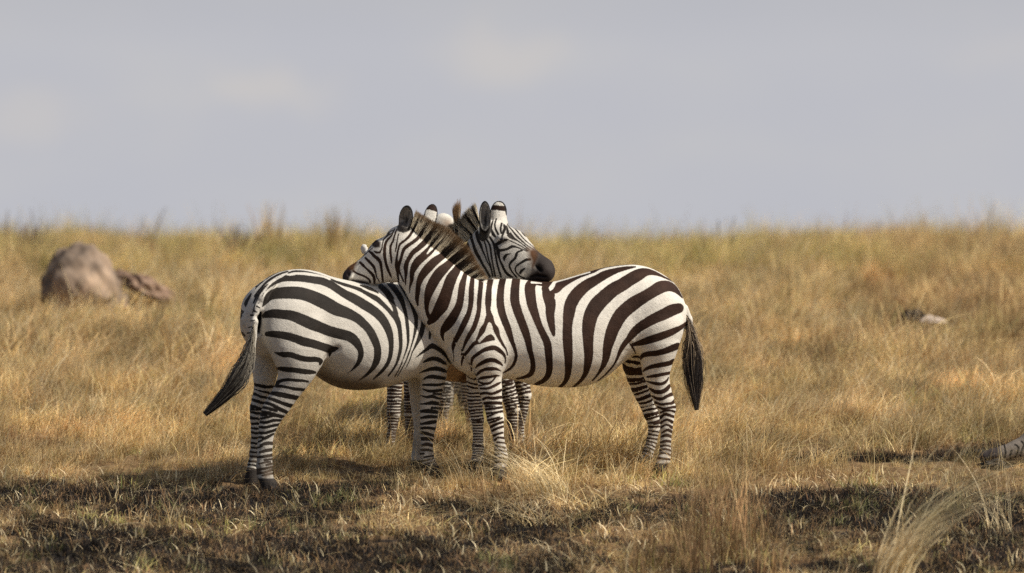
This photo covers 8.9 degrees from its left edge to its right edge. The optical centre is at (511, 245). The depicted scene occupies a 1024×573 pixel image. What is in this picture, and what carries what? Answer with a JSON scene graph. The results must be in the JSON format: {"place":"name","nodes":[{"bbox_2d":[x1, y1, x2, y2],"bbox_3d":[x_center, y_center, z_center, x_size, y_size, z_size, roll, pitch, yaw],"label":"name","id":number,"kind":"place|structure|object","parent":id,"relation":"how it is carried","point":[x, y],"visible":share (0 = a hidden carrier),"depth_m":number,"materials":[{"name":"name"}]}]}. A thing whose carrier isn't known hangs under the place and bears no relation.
{"place":"outdoors","nodes":[
{"label":"outdoors","id":0,"kind":"place"},
{"bbox_2d":[0,288,1023,572],"bbox_3d":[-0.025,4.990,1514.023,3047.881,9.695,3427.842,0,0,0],"label":"ground","id":1,"kind":"structure","parent":0,"point":[358,470],"depth_m":38.90,"materials":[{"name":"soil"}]},
{"bbox_2d":[1,212,28,242],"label":"tall weed","id":2,"kind":"object","parent":1,"relation":"on","point":[14,229],"visible":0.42,"depth_m":58.56,"materials":[{"name":"grey plant"}]},
{"bbox_2d":[24,208,48,247],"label":"tall weed","id":3,"kind":"object","parent":1,"relation":"on","point":[33,228],"visible":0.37,"depth_m":57.84,"materials":[{"name":"grey plant"}]},
{"bbox_2d":[2,219,72,248],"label":"tall weed","id":4,"kind":"object","parent":1,"relation":"on","point":[38,232],"visible":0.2,"depth_m":58.22,"materials":[{"name":"brown plant"}]},
{"bbox_2d":[40,242,121,313],"bbox_3d":[-3.375,0.279,51.327,0.642,0.620,0.523,0,0,0],"label":"boulder","id":5,"kind":"object","parent":1,"relation":"on","point":[77,261],"visible":0.66,"depth_m":51.15,"materials":[{"name":"stone"}]},
{"bbox_2d":[116,292,131,308],"bbox_3d":[-3.129,0.435,51.725,0.230,0.223,0.228,0,0,-40],"label":"stone","id":6,"kind":"object","parent":1,"relation":"on","point":[127,300],"visible":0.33,"depth_m":51.68,"materials":[{"name":"beige stone"}]},
{"bbox_2d":[116,269,176,303],"bbox_3d":[-2.917,0.328,51.801,0.555,0.289,0.260,0,0,0],"label":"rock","id":7,"kind":"object","parent":1,"relation":"on","point":[142,281],"visible":0.85,"depth_m":51.73,"materials":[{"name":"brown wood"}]},
{"bbox_2d":[134,208,165,256],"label":"tall weed","id":8,"kind":"object","parent":1,"relation":"on","point":[135,245],"visible":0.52,"depth_m":58.85,"materials":[{"name":"brown plant"}]},
{"bbox_2d":[184,225,221,257],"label":"tall weed","id":9,"kind":"object","parent":1,"relation":"on","point":[193,240],"visible":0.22,"depth_m":57.27,"materials":[{"name":"beige plant"}]},
{"bbox_2d":[203,218,271,254],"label":"tall weed","id":10,"kind":"object","parent":1,"relation":"on","point":[241,233],"visible":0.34,"depth_m":56.96,"materials":[{"name":"brown plant"}]},
{"bbox_2d":[247,201,287,253],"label":"tall weed","id":11,"kind":"object","parent":1,"relation":"on","point":[270,229],"visible":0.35,"depth_m":58.54,"materials":[{"name":"beige plant"}]},
{"bbox_2d":[305,205,350,255],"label":"tall weed","id":12,"kind":"object","parent":1,"relation":"on","point":[334,228],"visible":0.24,"depth_m":57.25,"materials":[{"name":"beige plant"}]},
{"bbox_2d":[203,201,554,491],"bbox_3d":[-0.882,0.621,39.960,2.250,1.830,0.660,0,0,-24],"label":"zebra","id":13,"kind":"object","parent":1,"relation":"on","point":[300,329],"visible":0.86,"depth_m":39.71,"materials":[{"name":"black"}]},
{"bbox_2d":[360,244,531,453],"bbox_3d":[-0.334,0.662,41.163,1.240,1.341,0.545,0,0,0],"label":"zebra","id":14,"kind":"object","parent":1,"relation":"on","point":[515,393],"visible":0.15,"depth_m":40.99},
{"bbox_2d":[376,432,516,489],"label":"straw tuft","id":15,"kind":"object","parent":1,"relation":"on","point":[463,477],"visible":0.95,"depth_m":39.63,"materials":[{"name":"beige plant"}]},
{"bbox_2d":[436,213,472,432],"bbox_3d":[-0.367,0.547,42.247,0.482,1.507,1.806,0,0,0],"label":"zebra","id":16,"kind":"object","parent":1,"relation":"on","point":[445,219],"visible":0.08,"depth_m":41.94},
{"bbox_2d":[346,439,602,478],"bbox_3d":[-0.071,1.312,40.196,1.597,0.330,1.604,0,0,21],"label":"straw tuft","id":17,"kind":"object","parent":1,"relation":"on","point":[518,462],"visible":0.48,"depth_m":39.99,"materials":[{"name":"beige plant"}]},
{"bbox_2d":[351,470,609,516],"bbox_3d":[-0.075,1.484,38.721,2.035,0.389,1.626,0,0,0],"label":"straw tuft","id":18,"kind":"object","parent":1,"relation":"on","point":[499,505],"visible":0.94,"depth_m":38.63,"materials":[{"name":"beige plant"}]},
{"bbox_2d":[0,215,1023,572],"bbox_3d":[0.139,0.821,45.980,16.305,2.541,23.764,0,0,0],"label":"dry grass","id":19,"kind":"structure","parent":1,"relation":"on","point":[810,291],"depth_m":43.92,"materials":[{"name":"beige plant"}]},
{"bbox_2d":[0,436,1023,572],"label":"burnt stubble","id":20,"kind":"object","parent":1,"relation":"on","point":[844,498],"visible":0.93,"depth_m":37.91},
{"bbox_2d":[0,192,1023,288],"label":"tall grass","id":21,"kind":"structure","parent":1,"relation":"on","point":[1004,243],"depth_m":57.01,"materials":[{"name":"beige plant"}]},
{"bbox_2d":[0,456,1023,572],"bbox_3d":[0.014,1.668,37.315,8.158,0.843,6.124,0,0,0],"label":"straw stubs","id":22,"kind":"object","parent":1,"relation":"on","point":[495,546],"visible":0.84,"depth_m":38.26,"materials":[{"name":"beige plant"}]},
{"bbox_2d":[0,410,1023,572],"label":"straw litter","id":23,"kind":"object","parent":1,"relation":"on","point":[486,499],"visible":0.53,"depth_m":39.14,"materials":[{"name":"beige plant"}]},
{"bbox_2d":[376,481,650,536],"bbox_3d":[-0.183,1.518,38.234,1.737,0.309,1.672,0,0,-29],"label":"straw tuft","id":24,"kind":"object","parent":1,"relation":"on","point":[548,517],"visible":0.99,"depth_m":38.09,"materials":[{"name":"beige plant"}]},
{"bbox_2d":[393,425,644,499],"bbox_3d":[0.150,1.370,39.363,2.020,0.700,1.480,0,0,22],"label":"straw tuft","id":25,"kind":"object","parent":1,"relation":"on","point":[539,482],"visible":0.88,"depth_m":39.20,"materials":[{"name":"yellow plant"}]},
{"bbox_2d":[342,204,705,481],"bbox_3d":[0.082,0.603,40.093,2.242,1.714,0.580,0,0,-14],"label":"zebra","id":26,"kind":"object","parent":1,"relation":"on","point":[593,327],"visible":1,"depth_m":39.91,"materials":[{"name":"black"}]},
{"bbox_2d":[436,462,671,516],"bbox_3d":[0.400,1.476,39.011,2.572,0.380,1.279,0,0,-26],"label":"straw tuft","id":27,"kind":"object","parent":1,"relation":"on","point":[583,506],"visible":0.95,"depth_m":38.76,"materials":[{"name":"beige plant"}]},
{"bbox_2d":[593,521,669,572],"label":"stalk tuft","id":28,"kind":"object","parent":1,"relation":"on","point":[635,561],"visible":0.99,"depth_m":36.53,"materials":[{"name":"beige plant"}]},
{"bbox_2d":[632,503,709,569],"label":"stalk tuft","id":29,"kind":"object","parent":1,"relation":"on","point":[664,552],"visible":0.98,"depth_m":36.70,"materials":[{"name":"brown plant"}]},
{"bbox_2d":[649,487,744,572],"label":"stalk tuft","id":30,"kind":"object","parent":1,"relation":"on","point":[693,564],"visible":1,"depth_m":36.51,"materials":[{"name":"brown plant"}]},
{"bbox_2d":[657,452,740,554],"bbox_3d":[1.059,1.453,37.209,0.460,0.594,0.439,0,0,14],"label":"stalk tuft","id":31,"kind":"object","parent":1,"relation":"on","point":[690,523],"visible":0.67,"depth_m":37.16,"materials":[{"name":"brown plant"}]},
{"bbox_2d":[679,440,760,534],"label":"stalk tuft","id":32,"kind":"object","parent":1,"relation":"on","point":[714,495],"visible":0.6,"depth_m":37.89,"materials":[{"name":"brown plant"}]},
{"bbox_2d":[679,449,769,563],"bbox_3d":[1.260,1.448,36.833,0.650,0.670,0.444,0,0,0],"label":"stalk tuft","id":33,"kind":"object","parent":1,"relation":"on","point":[734,542],"visible":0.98,"depth_m":36.84,"materials":[{"name":"brown plant"}]},
{"bbox_2d":[718,216,740,250],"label":"tall weed","id":34,"kind":"object","parent":1,"relation":"on","point":[727,232],"visible":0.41,"depth_m":57.06,"materials":[{"name":"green plant"}]},
{"bbox_2d":[707,439,792,545],"bbox_3d":[1.392,1.411,37.543,0.495,0.624,0.449,0,0,-22],"label":"stalk tuft","id":35,"kind":"object","parent":1,"relation":"on","point":[767,522],"visible":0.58,"depth_m":37.49,"materials":[{"name":"brown plant"}]},
{"bbox_2d":[746,499,794,572],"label":"stalk tuft","id":36,"kind":"object","parent":1,"relation":"on","point":[772,555],"visible":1,"depth_m":36.52,"materials":[{"name":"brown plant"}]},
{"bbox_2d":[898,309,926,321],"bbox_3d":[3.017,0.528,49.466,0.222,0.101,0.191,0,0,-26],"label":"clod","id":37,"kind":"object","parent":1,"relation":"on","point":[914,314],"visible":0.73,"depth_m":49.41,"materials":[{"name":"brown soil"}]},
{"bbox_2d":[919,315,947,323],"bbox_3d":[3.172,0.560,49.415,0.228,0.068,0.109,0,0,0],"label":"bone","id":38,"kind":"object","parent":1,"relation":"on","point":[931,319],"visible":0.7,"depth_m":49.38},
{"bbox_2d":[872,417,1023,572],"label":"bent straw","id":39,"kind":"object","parent":1,"relation":"on","point":[892,564],"visible":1,"depth_m":36.03,"materials":[{"name":"yellow plant"}]},
{"bbox_2d":[963,448,984,461],"bbox_3d":[2.919,1.307,40.878,0.228,0.085,0.186,0,0,0],"label":"clod","id":40,"kind":"object","parent":1,"relation":"on","point":[973,453],"visible":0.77,"depth_m":40.84,"materials":[{"name":"brown soil"}]},
{"bbox_2d":[959,201,993,242],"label":"tall weed","id":41,"kind":"object","parent":1,"relation":"on","point":[980,226],"visible":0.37,"depth_m":59.36,"materials":[{"name":"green plant"}]},
{"bbox_2d":[957,453,1011,534],"bbox_3d":[2.703,1.406,37.759,0.459,0.527,0.713,0,0,0],"label":"bent straw","id":42,"kind":"object","parent":1,"relation":"on","point":[997,522],"visible":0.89,"depth_m":37.90,"materials":[{"name":"beige plant"}]},
{"bbox_2d":[976,458,1010,468],"bbox_3d":[2.967,1.346,40.368,0.211,0.076,0.138,0,0,0],"label":"clod","id":43,"kind":"object","parent":1,"relation":"on","point":[997,464],"visible":0.74,"depth_m":40.33,"materials":[{"name":"brown soil"}]},
{"bbox_2d":[979,433,1023,461],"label":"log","id":44,"kind":"object","parent":1,"relation":"on","point":[1009,447],"visible":0.87,"depth_m":40.50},
{"bbox_2d":[0,0,1023,243],"label":"sky","id":45,"kind":"structure","parent":0,"point":[615,109],"materials":[{"name":"grey"}]}
]}

